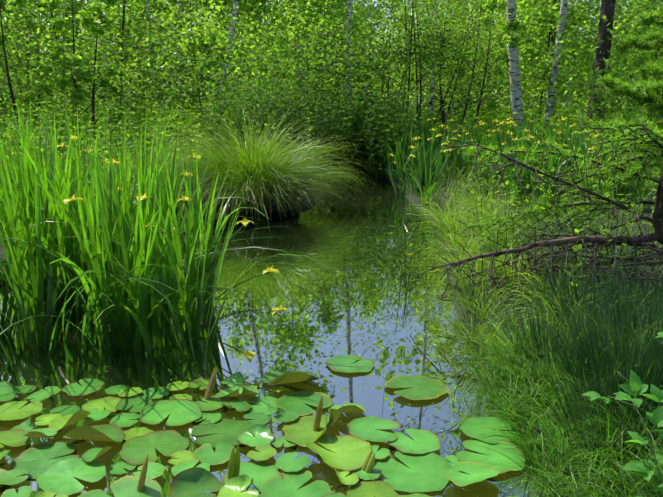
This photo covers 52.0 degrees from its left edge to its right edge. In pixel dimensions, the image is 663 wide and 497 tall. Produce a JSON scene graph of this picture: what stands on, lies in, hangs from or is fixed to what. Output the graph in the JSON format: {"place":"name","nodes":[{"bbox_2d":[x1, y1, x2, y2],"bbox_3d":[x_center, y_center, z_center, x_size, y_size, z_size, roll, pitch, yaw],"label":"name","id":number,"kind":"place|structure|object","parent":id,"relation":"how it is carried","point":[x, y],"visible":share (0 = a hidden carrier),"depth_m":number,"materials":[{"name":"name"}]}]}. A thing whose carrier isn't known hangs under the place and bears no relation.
{"place":"outdoors","nodes":[
{"label":"outdoors","id":0,"kind":"place"},
{"bbox_2d":[209,193,299,212],"bbox_3d":[-0.961,-0.667,8.251,1.150,0.300,1.121,0,13,-2],"label":"tussock base","id":1,"kind":"object","parent":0,"point":[274,208],"visible":0.15,"depth_m":7.80,"materials":[{"name":"plant"}]},
{"bbox_2d":[0,177,564,496],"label":"pond water","id":2,"kind":"structure","parent":0,"point":[360,301],"depth_m":3.79,"materials":[{"name":"liquid"}]},
{"bbox_2d":[94,130,224,203],"bbox_3d":[-1.988,-0.879,7.809,2.016,1.034,2.078,0,13,-2],"label":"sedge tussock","id":3,"kind":"object","parent":2,"relation":"on","point":[135,192],"visible":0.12,"depth_m":7.76,"materials":[{"name":"green plant"}]},
{"bbox_2d":[0,90,328,362],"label":"iris","id":4,"kind":"object","parent":2,"relation":"on","point":[53,254],"depth_m":3.85,"materials":[{"name":"green plant"}]},
{"bbox_2d":[0,216,348,358],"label":"iris arching blades","id":5,"kind":"object","parent":2,"relation":"on","point":[89,319],"visible":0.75,"depth_m":3.62,"materials":[{"name":"green plant"}]},
{"bbox_2d":[137,367,374,490],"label":"rolled lily leaves","id":6,"kind":"object","parent":2,"relation":"on","point":[234,465],"visible":0.83,"depth_m":2.46,"materials":[{"name":"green plant"}]},
{"bbox_2d":[0,355,524,496],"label":"water lily pads","id":7,"kind":"object","parent":2,"relation":"on","point":[430,471],"visible":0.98,"depth_m":2.66,"materials":[{"name":"green plant"}]},
{"bbox_2d":[582,332,662,496],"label":"bramble leaves","id":8,"kind":"object","parent":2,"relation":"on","point":[635,385],"visible":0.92,"depth_m":1.99,"materials":[{"name":"green plant"}]},
{"bbox_2d":[0,98,662,496],"bbox_3d":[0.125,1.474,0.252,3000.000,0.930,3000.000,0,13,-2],"label":"ground","id":9,"kind":"structure","parent":0,"point":[412,198],"depth_m":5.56,"materials":[{"name":"green plant"}]},
{"bbox_2d":[0,96,371,207],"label":"herb layer","id":10,"kind":"object","parent":9,"relation":"on","point":[88,123],"visible":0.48,"depth_m":11.69,"materials":[{"name":"green plant"}]},
{"bbox_2d":[126,87,382,231],"bbox_3d":[-0.954,-1.140,8.129,3.185,1.532,3.217,0,13,-2],"label":"sedge tussock","id":11,"kind":"object","parent":9,"relation":"on","point":[259,176],"visible":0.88,"depth_m":7.75,"materials":[{"name":"green plant"}]},
{"bbox_2d":[201,73,425,182],"bbox_3d":[-0.309,-2.113,12.174,3.691,1.965,3.516,0,13,-2],"label":"shrub","id":12,"kind":"object","parent":9,"relation":"on","point":[368,115],"visible":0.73,"depth_m":11.35,"materials":[{"name":"green plant"}]},
{"bbox_2d":[0,0,662,153],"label":"tree foliage","id":13,"kind":"object","parent":9,"relation":"on","point":[280,52],"visible":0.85,"depth_m":16.20,"materials":[{"name":"green plant"}]},
{"bbox_2d":[0,0,662,156],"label":"dark trunks and stems","id":14,"kind":"object","parent":9,"relation":"on","point":[607,10],"visible":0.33,"depth_m":15.29,"materials":[{"name":"brown plant"}]},
{"bbox_2d":[19,5,368,91],"bbox_3d":[-10.983,-5.173,19.205,23.336,1.584,8.968,7,14,28],"label":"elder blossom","id":15,"kind":"object","parent":14,"relation":"attached to","point":[146,40],"visible":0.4,"depth_m":12.08,"materials":[{"name":"white plant"}]},
{"bbox_2d":[8,0,654,137],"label":"birch trunks","id":16,"kind":"object","parent":9,"relation":"on","point":[515,99],"visible":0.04,"depth_m":17.24,"materials":[{"name":"white plant"}]},
{"bbox_2d":[298,109,408,178],"bbox_3d":[0.300,-1.873,11.950,2.348,1.318,2.023,0,13,-2],"label":"shrub","id":17,"kind":"object","parent":9,"relation":"on","point":[346,161],"depth_m":11.65,"materials":[{"name":"green plant"}]},
{"bbox_2d":[349,102,662,289],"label":"herb layer","id":18,"kind":"object","parent":9,"relation":"on","point":[573,121],"visible":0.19,"depth_m":9.91,"materials":[{"name":"green plant"}]},
{"bbox_2d":[368,105,662,211],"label":"iris","id":19,"kind":"object","parent":9,"relation":"on","point":[423,175],"depth_m":9.01,"materials":[{"name":"green plant"}]},
{"bbox_2d":[399,174,662,496],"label":"bank grass","id":20,"kind":"structure","parent":9,"relation":"on","point":[493,370],"depth_m":2.99,"materials":[{"name":"green plant"}]},
{"bbox_2d":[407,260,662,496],"bbox_3d":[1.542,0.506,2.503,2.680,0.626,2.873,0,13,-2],"label":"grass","id":21,"kind":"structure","parent":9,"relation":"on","point":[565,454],"depth_m":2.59,"materials":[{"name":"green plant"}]},
{"bbox_2d":[411,0,662,324],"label":"larch","id":22,"kind":"object","parent":9,"relation":"on","point":[650,67],"depth_m":4.36,"materials":[{"name":"green plant"}]},
{"bbox_2d":[449,93,662,312],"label":"fallen tree branches","id":23,"kind":"object","parent":9,"relation":"on","point":[656,221],"visible":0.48,"depth_m":4.31,"materials":[{"name":"brown plant"}]},
{"bbox_2d":[496,244,662,471],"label":"rush clump","id":24,"kind":"object","parent":9,"relation":"on","point":[654,353],"visible":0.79,"depth_m":2.77,"materials":[{"name":"green plant"}]},
{"bbox_2d":[602,341,662,489],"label":"bramble canes","id":25,"kind":"object","parent":9,"relation":"on","point":[653,453],"visible":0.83,"depth_m":1.95,"materials":[{"name":"green plant"}]},
{"bbox_2d":[4,0,662,97],"label":"sky","id":26,"kind":"structure","parent":0,"point":[269,0],"materials":[{"name":"white"}]}
]}

